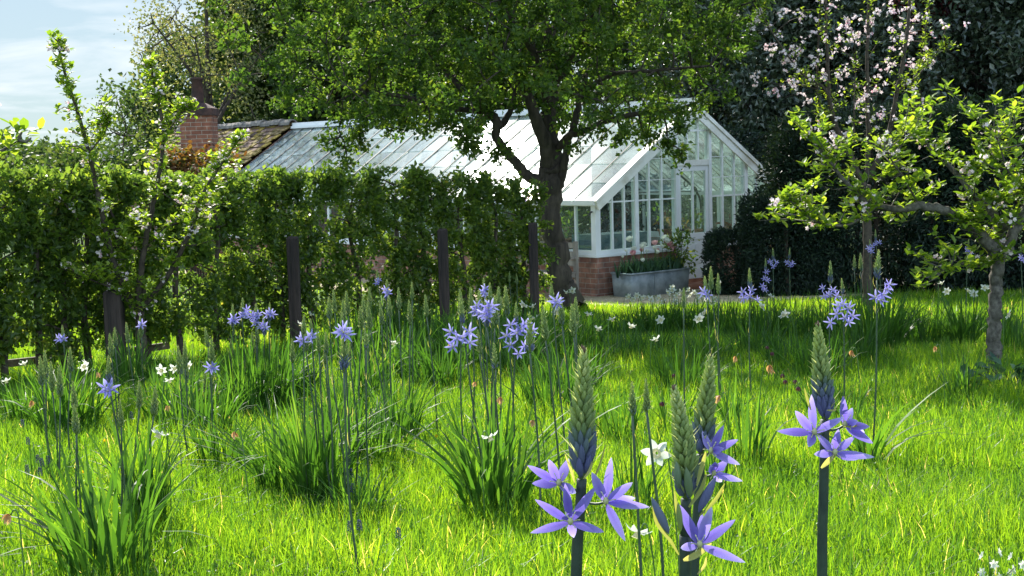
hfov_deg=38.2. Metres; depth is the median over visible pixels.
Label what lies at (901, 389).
lawn grass
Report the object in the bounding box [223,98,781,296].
greenhouse
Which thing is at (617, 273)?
tulip
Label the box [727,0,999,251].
holly tree
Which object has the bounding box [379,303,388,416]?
camassia
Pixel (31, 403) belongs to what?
daffodil
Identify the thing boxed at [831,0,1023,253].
holly tree
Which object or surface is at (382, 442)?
leaf clump
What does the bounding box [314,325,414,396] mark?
leaf clump
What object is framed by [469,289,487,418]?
camassia
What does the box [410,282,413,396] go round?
camassia
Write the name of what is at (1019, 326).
leaf clump
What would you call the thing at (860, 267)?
camassia
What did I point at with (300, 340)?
camassia
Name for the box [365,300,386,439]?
camassia
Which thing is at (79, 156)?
green shrub
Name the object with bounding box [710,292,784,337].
leaf clump
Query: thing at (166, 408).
daffodil
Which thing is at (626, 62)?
boundary tree
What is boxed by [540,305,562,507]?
camassia
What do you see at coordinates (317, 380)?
leaf clump
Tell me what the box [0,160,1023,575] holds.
lawn ground
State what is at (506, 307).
camassia
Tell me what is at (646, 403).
camassia
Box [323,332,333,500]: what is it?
camassia
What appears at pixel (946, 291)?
daffodil
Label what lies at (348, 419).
camassia
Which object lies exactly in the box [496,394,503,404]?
daffodil
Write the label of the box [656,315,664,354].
daffodil
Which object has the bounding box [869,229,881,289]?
camassia
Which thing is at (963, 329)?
leaf clump
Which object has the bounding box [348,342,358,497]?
camassia
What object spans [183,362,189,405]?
camassia
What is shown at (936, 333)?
leaf clump
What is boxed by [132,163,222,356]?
hedge plant
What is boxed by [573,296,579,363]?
camassia
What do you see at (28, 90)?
sky
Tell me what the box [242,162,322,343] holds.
hedge plant
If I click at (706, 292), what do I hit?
camassia
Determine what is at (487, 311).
camassia
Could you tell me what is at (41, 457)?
leaf clump
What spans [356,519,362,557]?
grape hyacinth
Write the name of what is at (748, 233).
yew bush
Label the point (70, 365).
camassia
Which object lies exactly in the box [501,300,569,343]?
leaf clump
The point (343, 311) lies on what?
camassia
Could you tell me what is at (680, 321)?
leaf clump
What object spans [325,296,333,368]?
camassia
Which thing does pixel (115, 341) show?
camassia
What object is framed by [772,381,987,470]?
leaf clump
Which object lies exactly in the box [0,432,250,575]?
leaf clump
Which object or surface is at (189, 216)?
apple tree
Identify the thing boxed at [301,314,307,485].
camassia
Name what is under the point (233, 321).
camassia
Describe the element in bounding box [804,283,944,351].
leaf clump
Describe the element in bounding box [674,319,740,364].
leaf clump
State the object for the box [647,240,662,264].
tulip
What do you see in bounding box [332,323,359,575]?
camassia
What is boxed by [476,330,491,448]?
camassia
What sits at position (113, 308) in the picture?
timber post
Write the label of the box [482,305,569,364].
leaf clump
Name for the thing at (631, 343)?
leaf clump
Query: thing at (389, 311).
camassia
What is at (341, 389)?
leaf clump
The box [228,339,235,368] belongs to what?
camassia
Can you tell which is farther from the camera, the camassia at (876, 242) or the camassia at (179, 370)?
the camassia at (876, 242)
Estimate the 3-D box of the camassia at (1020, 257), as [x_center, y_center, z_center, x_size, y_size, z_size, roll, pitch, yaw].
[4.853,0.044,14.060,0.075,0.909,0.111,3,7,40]
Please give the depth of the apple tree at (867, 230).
18.03 m
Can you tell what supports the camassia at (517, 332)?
on the lawn ground at (552, 444)
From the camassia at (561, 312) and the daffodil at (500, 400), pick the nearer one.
the camassia at (561, 312)
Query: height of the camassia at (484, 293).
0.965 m
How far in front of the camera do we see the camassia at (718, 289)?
9.51 m
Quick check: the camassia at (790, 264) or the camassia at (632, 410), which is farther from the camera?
the camassia at (790, 264)
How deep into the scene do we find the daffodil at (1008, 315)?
11.96 m
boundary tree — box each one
[95,7,262,160]
[168,1,452,212]
[322,1,561,219]
[431,0,675,212]
[536,0,764,224]
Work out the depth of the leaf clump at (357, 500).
6.45 m
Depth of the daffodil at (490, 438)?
6.24 m
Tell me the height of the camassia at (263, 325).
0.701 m
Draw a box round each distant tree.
[0,129,55,214]
[3,128,83,209]
[22,130,105,167]
[52,132,127,160]
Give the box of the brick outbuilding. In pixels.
[112,77,367,277]
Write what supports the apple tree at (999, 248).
on the lawn ground at (552, 444)
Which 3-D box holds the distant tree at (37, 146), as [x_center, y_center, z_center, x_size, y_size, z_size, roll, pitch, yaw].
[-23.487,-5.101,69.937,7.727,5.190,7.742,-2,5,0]
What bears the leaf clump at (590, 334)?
on the lawn ground at (552, 444)
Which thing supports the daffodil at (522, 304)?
on the lawn ground at (552, 444)
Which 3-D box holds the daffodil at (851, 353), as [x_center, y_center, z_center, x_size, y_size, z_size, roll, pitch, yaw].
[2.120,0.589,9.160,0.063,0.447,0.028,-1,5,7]
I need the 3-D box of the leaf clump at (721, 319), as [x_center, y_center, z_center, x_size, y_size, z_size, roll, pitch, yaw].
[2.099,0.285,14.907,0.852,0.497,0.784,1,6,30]
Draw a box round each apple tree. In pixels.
[0,104,45,157]
[37,27,249,364]
[750,0,969,306]
[752,78,1023,362]
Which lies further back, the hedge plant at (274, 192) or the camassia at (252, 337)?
the hedge plant at (274, 192)
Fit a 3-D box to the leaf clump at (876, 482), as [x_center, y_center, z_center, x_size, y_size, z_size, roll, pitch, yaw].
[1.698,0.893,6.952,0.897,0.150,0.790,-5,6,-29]
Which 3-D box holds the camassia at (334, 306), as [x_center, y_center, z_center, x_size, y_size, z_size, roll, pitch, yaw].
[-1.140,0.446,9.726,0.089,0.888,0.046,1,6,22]
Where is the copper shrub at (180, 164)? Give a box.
[148,137,246,313]
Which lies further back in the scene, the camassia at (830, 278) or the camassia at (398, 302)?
the camassia at (830, 278)
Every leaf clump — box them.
[0,350,141,435]
[0,374,68,422]
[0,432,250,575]
[12,441,85,488]
[57,405,201,530]
[87,324,165,387]
[105,358,218,428]
[118,367,239,431]
[135,349,241,411]
[154,367,258,439]
[161,389,397,493]
[163,403,269,472]
[192,325,336,418]
[195,348,283,418]
[218,379,411,506]
[277,334,337,400]
[278,313,375,367]
[283,381,407,465]
[286,353,393,426]
[300,457,416,524]
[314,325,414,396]
[318,297,402,351]
[329,367,465,438]
[337,292,419,348]
[339,394,443,469]
[354,317,440,380]
[372,379,635,520]
[374,295,447,343]
[381,329,484,391]
[395,304,467,358]
[415,301,483,351]
[420,315,505,368]
[430,296,537,355]
[452,298,524,339]
[464,318,560,377]
[478,340,615,414]
[481,295,548,333]
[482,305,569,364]
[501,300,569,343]
[512,334,631,395]
[518,307,607,356]
[553,310,615,350]
[558,369,628,425]
[587,319,660,365]
[590,424,672,515]
[593,306,657,337]
[593,370,650,446]
[606,303,665,335]
[615,323,687,354]
[619,299,694,334]
[634,334,733,392]
[640,375,699,436]
[641,406,761,503]
[655,297,698,333]
[667,293,739,332]
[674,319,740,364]
[693,294,757,338]
[697,366,756,424]
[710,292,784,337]
[711,306,793,357]
[714,375,794,469]
[730,293,799,335]
[739,323,836,369]
[760,292,818,337]
[760,328,867,380]
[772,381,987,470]
[776,294,840,340]
[779,369,855,411]
[788,462,954,496]
[796,286,870,339]
[803,373,874,421]
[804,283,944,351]
[804,302,904,363]
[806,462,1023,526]
[852,297,945,339]
[894,296,963,345]
[911,288,1022,345]
[929,350,994,401]
[963,292,1023,342]
[972,304,1023,357]
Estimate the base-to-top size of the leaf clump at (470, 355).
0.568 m
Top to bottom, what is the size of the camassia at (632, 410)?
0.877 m
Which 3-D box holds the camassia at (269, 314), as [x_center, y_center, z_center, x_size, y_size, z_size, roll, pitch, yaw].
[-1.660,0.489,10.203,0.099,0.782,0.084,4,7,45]
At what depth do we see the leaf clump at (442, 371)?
11.21 m
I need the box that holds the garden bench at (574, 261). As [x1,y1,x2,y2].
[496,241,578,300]
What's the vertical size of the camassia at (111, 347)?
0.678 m
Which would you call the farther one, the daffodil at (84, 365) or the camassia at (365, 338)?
the daffodil at (84, 365)
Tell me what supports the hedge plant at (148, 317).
on the lawn ground at (552, 444)
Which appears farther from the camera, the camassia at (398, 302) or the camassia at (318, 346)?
the camassia at (398, 302)
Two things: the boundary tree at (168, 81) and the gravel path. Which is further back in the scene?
the boundary tree at (168, 81)
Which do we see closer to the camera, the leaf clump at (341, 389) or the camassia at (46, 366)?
the camassia at (46, 366)
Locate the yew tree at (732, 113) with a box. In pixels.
[618,0,922,215]
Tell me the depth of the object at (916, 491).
6.54 m
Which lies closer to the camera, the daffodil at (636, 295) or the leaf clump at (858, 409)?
the leaf clump at (858, 409)
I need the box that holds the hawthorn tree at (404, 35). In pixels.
[204,0,775,312]
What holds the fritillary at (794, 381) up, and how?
on the lawn ground at (552, 444)
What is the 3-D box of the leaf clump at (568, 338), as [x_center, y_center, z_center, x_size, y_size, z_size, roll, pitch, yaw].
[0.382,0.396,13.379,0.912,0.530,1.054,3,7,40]
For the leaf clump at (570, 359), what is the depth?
10.53 m
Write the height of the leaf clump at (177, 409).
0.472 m
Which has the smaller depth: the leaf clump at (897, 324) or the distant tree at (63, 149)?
the leaf clump at (897, 324)
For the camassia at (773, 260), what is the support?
on the lawn ground at (552, 444)
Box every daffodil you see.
[0,377,10,442]
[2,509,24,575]
[19,360,26,393]
[29,398,47,455]
[76,361,88,393]
[92,370,99,430]
[152,427,171,508]
[155,364,166,420]
[162,377,173,426]
[165,403,181,467]
[166,364,176,386]
[232,428,249,517]
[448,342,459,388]
[472,379,487,419]
[481,430,497,516]
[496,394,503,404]
[520,300,527,310]
[529,417,546,498]
[569,286,575,295]
[584,312,595,344]
[594,325,606,369]
[607,316,614,359]
[626,523,655,575]
[627,322,640,370]
[633,292,641,307]
[641,439,678,574]
[648,295,658,314]
[650,335,659,392]
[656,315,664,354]
[669,287,676,314]
[691,313,704,349]
[696,309,705,342]
[715,392,730,472]
[733,353,741,416]
[759,302,769,320]
[759,361,774,420]
[778,310,786,351]
[782,309,795,343]
[849,347,859,405]
[933,344,944,406]
[941,287,950,302]
[970,289,977,296]
[981,284,988,290]
[1003,309,1010,345]
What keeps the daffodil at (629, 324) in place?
on the lawn ground at (552, 444)
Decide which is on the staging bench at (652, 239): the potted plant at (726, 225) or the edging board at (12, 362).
the potted plant at (726, 225)
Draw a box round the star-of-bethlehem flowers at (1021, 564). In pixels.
[1007,552,1023,575]
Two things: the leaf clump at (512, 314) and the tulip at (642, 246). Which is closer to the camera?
the leaf clump at (512, 314)
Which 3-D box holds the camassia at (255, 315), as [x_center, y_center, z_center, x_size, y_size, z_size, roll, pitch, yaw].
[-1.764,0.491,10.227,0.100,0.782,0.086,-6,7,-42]
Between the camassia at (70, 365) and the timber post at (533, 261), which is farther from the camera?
the timber post at (533, 261)
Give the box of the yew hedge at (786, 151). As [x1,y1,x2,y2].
[753,91,1023,293]
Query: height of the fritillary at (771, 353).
0.305 m
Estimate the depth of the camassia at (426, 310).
8.84 m
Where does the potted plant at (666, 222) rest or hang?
on the greenhouse
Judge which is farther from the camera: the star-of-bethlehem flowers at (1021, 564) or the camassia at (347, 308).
the camassia at (347, 308)
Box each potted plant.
[560,206,573,235]
[561,209,587,248]
[587,211,607,231]
[615,208,631,230]
[652,202,671,235]
[653,201,699,243]
[685,202,703,232]
[714,212,736,231]
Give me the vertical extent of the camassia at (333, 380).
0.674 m
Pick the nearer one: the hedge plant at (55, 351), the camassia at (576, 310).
the camassia at (576, 310)
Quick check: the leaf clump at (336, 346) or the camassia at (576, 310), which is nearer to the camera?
the camassia at (576, 310)
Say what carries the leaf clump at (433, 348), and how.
on the lawn ground at (552, 444)
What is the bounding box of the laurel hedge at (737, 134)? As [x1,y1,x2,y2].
[432,121,766,243]
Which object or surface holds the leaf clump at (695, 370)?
on the lawn ground at (552, 444)
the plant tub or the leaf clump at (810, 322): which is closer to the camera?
the leaf clump at (810, 322)
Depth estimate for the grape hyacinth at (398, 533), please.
5.57 m
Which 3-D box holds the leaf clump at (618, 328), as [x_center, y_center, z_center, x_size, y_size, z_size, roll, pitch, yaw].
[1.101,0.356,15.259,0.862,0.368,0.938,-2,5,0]
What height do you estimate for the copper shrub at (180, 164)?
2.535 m
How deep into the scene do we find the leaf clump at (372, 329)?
13.80 m
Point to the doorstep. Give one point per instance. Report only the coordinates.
(697, 283)
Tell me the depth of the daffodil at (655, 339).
10.58 m
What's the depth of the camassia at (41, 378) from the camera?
7.82 m
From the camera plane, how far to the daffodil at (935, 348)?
9.25 m
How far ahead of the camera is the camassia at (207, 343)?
8.99 m
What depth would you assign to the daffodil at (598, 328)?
11.62 m
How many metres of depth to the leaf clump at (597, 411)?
9.00 m
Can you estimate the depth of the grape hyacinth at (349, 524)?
5.72 m
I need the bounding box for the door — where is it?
[678,165,708,278]
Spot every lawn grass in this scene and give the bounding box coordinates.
[0,285,1023,380]
[0,334,1023,467]
[0,415,1023,575]
[5,259,1016,314]
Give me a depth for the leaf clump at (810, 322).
14.14 m
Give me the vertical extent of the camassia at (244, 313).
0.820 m
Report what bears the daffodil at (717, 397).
on the lawn ground at (552, 444)
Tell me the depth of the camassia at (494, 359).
6.75 m
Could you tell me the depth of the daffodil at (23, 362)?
10.03 m
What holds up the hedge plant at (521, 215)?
on the lawn ground at (552, 444)
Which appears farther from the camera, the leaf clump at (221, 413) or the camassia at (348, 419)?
the leaf clump at (221, 413)
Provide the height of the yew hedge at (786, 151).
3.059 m
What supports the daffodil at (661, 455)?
on the lawn ground at (552, 444)
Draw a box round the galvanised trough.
[610,267,689,297]
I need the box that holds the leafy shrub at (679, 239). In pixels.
[658,225,702,276]
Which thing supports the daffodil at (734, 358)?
on the lawn ground at (552, 444)
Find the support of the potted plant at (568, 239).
on the staging bench
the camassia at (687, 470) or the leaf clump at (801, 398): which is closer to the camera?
the camassia at (687, 470)
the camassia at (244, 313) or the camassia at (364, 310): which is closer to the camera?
the camassia at (364, 310)
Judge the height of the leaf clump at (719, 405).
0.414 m
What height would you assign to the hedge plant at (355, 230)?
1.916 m
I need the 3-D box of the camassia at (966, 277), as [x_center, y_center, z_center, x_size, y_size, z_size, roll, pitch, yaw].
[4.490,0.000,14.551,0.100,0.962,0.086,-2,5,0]
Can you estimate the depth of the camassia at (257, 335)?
10.23 m
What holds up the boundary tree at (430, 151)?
on the lawn ground at (552, 444)
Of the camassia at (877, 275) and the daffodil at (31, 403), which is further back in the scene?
the daffodil at (31, 403)
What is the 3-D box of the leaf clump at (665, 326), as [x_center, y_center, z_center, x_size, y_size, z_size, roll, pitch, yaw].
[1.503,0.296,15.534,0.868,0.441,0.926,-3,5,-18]
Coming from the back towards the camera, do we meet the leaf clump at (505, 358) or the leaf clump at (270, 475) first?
the leaf clump at (505, 358)
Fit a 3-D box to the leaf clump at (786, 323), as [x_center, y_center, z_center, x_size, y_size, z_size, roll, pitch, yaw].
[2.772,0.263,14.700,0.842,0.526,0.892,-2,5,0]
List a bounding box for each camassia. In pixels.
[36,355,53,469]
[43,350,48,451]
[47,361,58,473]
[54,325,67,390]
[55,364,63,481]
[67,346,73,452]
[69,381,81,523]
[71,404,80,505]
[96,355,125,492]
[108,333,119,435]
[113,327,119,408]
[115,399,123,515]
[125,322,138,409]
[131,380,142,505]
[136,316,148,401]
[140,386,157,513]
[175,345,188,459]
[181,341,188,433]
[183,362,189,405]
[202,327,210,393]
[202,338,218,433]
[202,370,207,409]
[227,304,240,377]
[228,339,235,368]
[237,297,250,374]
[246,304,262,393]
[250,332,255,354]
[255,327,259,366]
[256,314,269,359]
[263,302,277,391]
[289,338,295,435]
[293,330,317,451]
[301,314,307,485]
[306,318,318,439]
[316,330,333,505]
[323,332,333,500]
[323,350,333,483]
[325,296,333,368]
[331,289,342,394]
[331,370,345,495]
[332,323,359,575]
[334,312,350,489]
[339,299,345,398]
[345,291,355,377]
[345,361,349,493]
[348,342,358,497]
[358,305,364,409]
[361,295,367,410]
[363,330,370,499]
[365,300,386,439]
[367,287,371,397]
[373,270,386,341]
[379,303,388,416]
[381,280,392,377]
[386,295,393,421]
[396,287,402,389]
[407,299,412,437]
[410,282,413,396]
[423,294,437,431]
[443,297,481,461]
[456,289,465,439]
[467,287,476,441]
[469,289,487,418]
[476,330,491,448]
[477,297,499,457]
[480,277,488,424]
[487,282,499,439]
[490,295,500,417]
[491,343,498,428]
[495,286,502,421]
[498,302,538,482]
[502,285,515,445]
[508,271,511,307]
[515,273,517,310]
[525,311,541,526]
[528,344,648,575]
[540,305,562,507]
[546,292,572,406]
[549,282,564,445]
[569,303,587,512]
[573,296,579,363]
[627,381,642,575]
[642,378,664,575]
[651,384,744,575]
[680,287,687,407]
[691,353,741,575]
[697,275,712,352]
[707,266,720,400]
[714,273,720,394]
[738,268,761,392]
[759,258,770,328]
[768,249,778,310]
[778,321,872,575]
[785,248,795,321]
[820,260,840,371]
[823,278,859,430]
[852,255,856,309]
[858,253,862,312]
[866,239,874,297]
[868,249,896,468]
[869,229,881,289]
[965,240,973,315]
[1019,245,1023,327]
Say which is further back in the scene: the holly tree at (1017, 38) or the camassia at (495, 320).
the holly tree at (1017, 38)
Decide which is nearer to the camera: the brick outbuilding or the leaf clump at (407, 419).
the leaf clump at (407, 419)
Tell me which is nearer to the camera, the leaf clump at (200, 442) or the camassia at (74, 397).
the camassia at (74, 397)
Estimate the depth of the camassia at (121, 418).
6.00 m
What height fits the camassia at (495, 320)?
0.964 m
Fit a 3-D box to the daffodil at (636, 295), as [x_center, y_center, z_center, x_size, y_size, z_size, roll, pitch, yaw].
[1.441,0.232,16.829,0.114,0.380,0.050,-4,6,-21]
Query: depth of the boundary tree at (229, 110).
42.82 m
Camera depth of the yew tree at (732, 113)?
29.48 m
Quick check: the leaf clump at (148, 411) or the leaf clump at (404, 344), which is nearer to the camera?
the leaf clump at (148, 411)
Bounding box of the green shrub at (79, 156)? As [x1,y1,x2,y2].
[0,133,157,297]
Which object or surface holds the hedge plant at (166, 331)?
on the lawn ground at (552, 444)
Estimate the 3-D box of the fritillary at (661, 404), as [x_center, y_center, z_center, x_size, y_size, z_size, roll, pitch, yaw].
[0.828,0.750,8.136,0.032,0.305,0.028,-2,5,0]
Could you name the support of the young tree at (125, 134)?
on the lawn ground at (552, 444)
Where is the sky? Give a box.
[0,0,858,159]
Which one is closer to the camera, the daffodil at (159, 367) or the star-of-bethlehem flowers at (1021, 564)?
the star-of-bethlehem flowers at (1021, 564)
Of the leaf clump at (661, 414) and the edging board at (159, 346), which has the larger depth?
the edging board at (159, 346)
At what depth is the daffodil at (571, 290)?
17.10 m
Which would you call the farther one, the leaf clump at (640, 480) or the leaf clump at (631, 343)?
the leaf clump at (631, 343)
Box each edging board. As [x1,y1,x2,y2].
[8,355,55,366]
[127,342,169,354]
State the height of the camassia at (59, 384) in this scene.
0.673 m
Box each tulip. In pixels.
[614,256,623,277]
[619,236,682,272]
[621,249,628,272]
[624,250,635,272]
[631,246,638,268]
[639,244,644,265]
[640,242,646,266]
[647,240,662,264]
[652,245,657,270]
[661,235,675,262]
[664,238,670,266]
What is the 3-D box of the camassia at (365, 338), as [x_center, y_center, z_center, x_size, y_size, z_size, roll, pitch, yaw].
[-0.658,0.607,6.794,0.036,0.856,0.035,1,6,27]
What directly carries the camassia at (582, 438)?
on the lawn ground at (552, 444)
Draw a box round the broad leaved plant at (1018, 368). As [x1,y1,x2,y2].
[952,351,1023,387]
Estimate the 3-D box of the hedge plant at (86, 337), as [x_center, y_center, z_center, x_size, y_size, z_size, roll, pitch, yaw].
[-3.853,-0.148,13.204,0.566,1.861,1.040,3,7,41]
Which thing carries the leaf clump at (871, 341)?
on the lawn ground at (552, 444)
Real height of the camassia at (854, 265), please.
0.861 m
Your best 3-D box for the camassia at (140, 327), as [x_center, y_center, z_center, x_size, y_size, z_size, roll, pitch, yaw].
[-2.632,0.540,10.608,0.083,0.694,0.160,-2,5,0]
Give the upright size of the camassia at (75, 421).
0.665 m
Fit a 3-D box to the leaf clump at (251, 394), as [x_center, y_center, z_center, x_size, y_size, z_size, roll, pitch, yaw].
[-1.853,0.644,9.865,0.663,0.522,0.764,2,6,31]
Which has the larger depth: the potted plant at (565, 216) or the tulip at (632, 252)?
the potted plant at (565, 216)
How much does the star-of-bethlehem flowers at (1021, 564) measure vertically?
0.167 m
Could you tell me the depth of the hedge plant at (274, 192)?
14.94 m
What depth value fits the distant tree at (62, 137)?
79.42 m
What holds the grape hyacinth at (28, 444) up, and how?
on the lawn ground at (552, 444)
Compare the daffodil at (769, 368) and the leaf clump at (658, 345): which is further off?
the leaf clump at (658, 345)
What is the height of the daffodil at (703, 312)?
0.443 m
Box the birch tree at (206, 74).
[114,0,297,143]
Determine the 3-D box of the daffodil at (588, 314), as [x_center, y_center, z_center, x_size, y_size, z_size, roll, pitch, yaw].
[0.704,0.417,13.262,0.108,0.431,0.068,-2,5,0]
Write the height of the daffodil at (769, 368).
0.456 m
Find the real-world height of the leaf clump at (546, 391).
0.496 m
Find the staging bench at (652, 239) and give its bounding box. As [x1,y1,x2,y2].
[368,228,659,242]
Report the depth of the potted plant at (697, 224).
24.53 m
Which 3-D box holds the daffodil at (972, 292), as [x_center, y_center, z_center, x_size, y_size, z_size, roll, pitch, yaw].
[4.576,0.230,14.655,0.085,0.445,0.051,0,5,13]
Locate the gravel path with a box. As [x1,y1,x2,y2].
[172,270,934,305]
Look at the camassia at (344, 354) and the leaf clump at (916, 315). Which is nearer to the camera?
the camassia at (344, 354)
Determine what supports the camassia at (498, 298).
on the lawn ground at (552, 444)
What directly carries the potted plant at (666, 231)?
on the staging bench at (652, 239)
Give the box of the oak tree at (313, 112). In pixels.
[176,0,482,169]
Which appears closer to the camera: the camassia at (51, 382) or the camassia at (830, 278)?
the camassia at (51, 382)
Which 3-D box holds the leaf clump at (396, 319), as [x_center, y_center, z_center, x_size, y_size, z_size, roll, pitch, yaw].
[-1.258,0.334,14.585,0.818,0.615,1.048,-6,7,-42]
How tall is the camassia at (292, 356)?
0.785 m
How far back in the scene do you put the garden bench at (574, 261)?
21.53 m
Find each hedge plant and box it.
[0,154,56,378]
[0,163,88,373]
[0,196,28,366]
[11,158,109,367]
[33,167,132,366]
[68,159,165,348]
[104,161,189,360]
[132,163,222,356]
[172,165,258,355]
[207,165,288,345]
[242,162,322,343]
[272,159,355,339]
[317,162,397,331]
[359,160,434,325]
[394,163,464,325]
[428,162,502,322]
[460,170,530,307]
[487,170,558,316]
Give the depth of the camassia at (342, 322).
6.90 m
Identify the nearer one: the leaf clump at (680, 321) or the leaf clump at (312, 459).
the leaf clump at (312, 459)
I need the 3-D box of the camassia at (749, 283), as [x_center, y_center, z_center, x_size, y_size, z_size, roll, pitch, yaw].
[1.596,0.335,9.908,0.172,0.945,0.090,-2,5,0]
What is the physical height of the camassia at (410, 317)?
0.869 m
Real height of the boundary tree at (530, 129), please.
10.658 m
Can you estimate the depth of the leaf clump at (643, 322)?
15.49 m
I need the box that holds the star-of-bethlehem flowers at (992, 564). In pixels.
[978,548,1001,575]
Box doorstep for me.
[688,278,731,289]
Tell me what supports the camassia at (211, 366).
on the lawn ground at (552, 444)
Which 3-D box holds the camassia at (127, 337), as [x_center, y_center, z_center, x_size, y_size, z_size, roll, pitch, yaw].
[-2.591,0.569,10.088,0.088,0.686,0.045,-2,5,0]
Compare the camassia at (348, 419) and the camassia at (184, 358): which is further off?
the camassia at (184, 358)
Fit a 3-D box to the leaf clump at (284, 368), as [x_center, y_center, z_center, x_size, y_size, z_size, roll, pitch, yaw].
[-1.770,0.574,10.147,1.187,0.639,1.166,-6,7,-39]
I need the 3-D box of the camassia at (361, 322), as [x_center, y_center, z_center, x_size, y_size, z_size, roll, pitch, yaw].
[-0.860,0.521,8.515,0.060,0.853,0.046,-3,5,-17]
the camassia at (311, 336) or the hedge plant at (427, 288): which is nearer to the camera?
the camassia at (311, 336)
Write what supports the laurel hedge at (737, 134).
on the lawn ground at (552, 444)
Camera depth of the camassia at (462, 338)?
6.54 m
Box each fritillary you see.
[659,397,665,433]
[770,349,774,381]
[783,376,787,396]
[793,376,797,400]
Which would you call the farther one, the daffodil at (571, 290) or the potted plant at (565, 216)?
the potted plant at (565, 216)
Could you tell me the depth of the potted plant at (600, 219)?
26.54 m
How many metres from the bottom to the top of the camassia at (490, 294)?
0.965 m
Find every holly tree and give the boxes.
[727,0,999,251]
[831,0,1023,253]
[918,0,1023,208]
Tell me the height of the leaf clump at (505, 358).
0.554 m
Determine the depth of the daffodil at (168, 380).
8.75 m
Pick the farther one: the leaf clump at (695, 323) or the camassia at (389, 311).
the leaf clump at (695, 323)
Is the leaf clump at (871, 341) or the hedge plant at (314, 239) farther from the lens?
the hedge plant at (314, 239)
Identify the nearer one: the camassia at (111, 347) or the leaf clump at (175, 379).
the camassia at (111, 347)
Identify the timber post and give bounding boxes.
[103,290,126,370]
[286,236,302,347]
[437,228,449,326]
[528,222,539,315]
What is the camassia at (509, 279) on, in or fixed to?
on the lawn ground at (552, 444)
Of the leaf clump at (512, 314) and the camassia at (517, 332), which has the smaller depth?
the camassia at (517, 332)
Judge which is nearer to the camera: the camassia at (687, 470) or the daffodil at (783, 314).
the camassia at (687, 470)
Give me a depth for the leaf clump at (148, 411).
9.48 m
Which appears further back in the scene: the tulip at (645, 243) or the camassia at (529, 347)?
the tulip at (645, 243)
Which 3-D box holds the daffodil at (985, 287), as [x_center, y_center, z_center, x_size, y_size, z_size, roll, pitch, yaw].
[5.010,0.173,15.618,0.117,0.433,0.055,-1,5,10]
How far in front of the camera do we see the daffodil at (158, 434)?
6.39 m
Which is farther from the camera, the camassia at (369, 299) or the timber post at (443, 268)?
the timber post at (443, 268)
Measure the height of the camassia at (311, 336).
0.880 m
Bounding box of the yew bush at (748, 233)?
[699,185,848,296]
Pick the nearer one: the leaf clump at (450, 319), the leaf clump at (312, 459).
the leaf clump at (312, 459)
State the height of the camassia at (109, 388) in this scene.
0.838 m
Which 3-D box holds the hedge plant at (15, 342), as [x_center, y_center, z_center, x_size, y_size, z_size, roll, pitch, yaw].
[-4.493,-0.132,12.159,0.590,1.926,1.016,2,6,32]
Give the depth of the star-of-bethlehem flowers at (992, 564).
5.10 m
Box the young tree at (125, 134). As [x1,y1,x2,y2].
[71,73,157,259]
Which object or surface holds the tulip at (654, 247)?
in the galvanised trough
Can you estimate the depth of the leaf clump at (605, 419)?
8.40 m
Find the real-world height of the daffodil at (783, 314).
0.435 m
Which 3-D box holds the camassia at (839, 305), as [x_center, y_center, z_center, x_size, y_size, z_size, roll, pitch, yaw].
[1.888,0.410,8.463,0.202,0.937,0.105,-3,5,-15]
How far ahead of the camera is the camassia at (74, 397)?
6.31 m
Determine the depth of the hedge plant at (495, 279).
17.61 m
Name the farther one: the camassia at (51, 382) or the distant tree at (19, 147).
the distant tree at (19, 147)
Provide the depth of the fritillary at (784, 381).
8.97 m
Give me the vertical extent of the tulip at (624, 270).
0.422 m
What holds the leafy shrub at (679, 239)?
in the galvanised trough
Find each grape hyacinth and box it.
[26,437,30,456]
[37,467,41,487]
[347,521,353,555]
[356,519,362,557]
[395,527,401,554]
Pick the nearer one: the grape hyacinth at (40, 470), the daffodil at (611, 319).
the grape hyacinth at (40, 470)
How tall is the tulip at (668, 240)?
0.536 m
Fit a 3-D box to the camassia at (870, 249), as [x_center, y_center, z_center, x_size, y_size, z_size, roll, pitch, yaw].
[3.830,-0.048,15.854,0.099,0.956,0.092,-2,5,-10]
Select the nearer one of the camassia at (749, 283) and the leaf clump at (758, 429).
the leaf clump at (758, 429)
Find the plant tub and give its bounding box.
[572,231,646,249]
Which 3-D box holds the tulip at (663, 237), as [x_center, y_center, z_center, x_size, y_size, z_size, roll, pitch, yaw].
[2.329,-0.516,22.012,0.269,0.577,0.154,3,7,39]
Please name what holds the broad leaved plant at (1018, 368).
on the lawn ground at (552, 444)
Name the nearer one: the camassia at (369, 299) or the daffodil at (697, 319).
the camassia at (369, 299)
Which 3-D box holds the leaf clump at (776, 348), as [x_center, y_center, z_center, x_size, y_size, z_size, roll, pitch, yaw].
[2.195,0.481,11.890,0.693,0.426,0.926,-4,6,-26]
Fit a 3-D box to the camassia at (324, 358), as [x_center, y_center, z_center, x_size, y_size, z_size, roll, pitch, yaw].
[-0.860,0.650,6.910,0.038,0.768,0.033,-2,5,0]
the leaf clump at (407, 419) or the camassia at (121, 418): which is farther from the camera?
the leaf clump at (407, 419)
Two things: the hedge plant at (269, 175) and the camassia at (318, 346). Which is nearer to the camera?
the camassia at (318, 346)

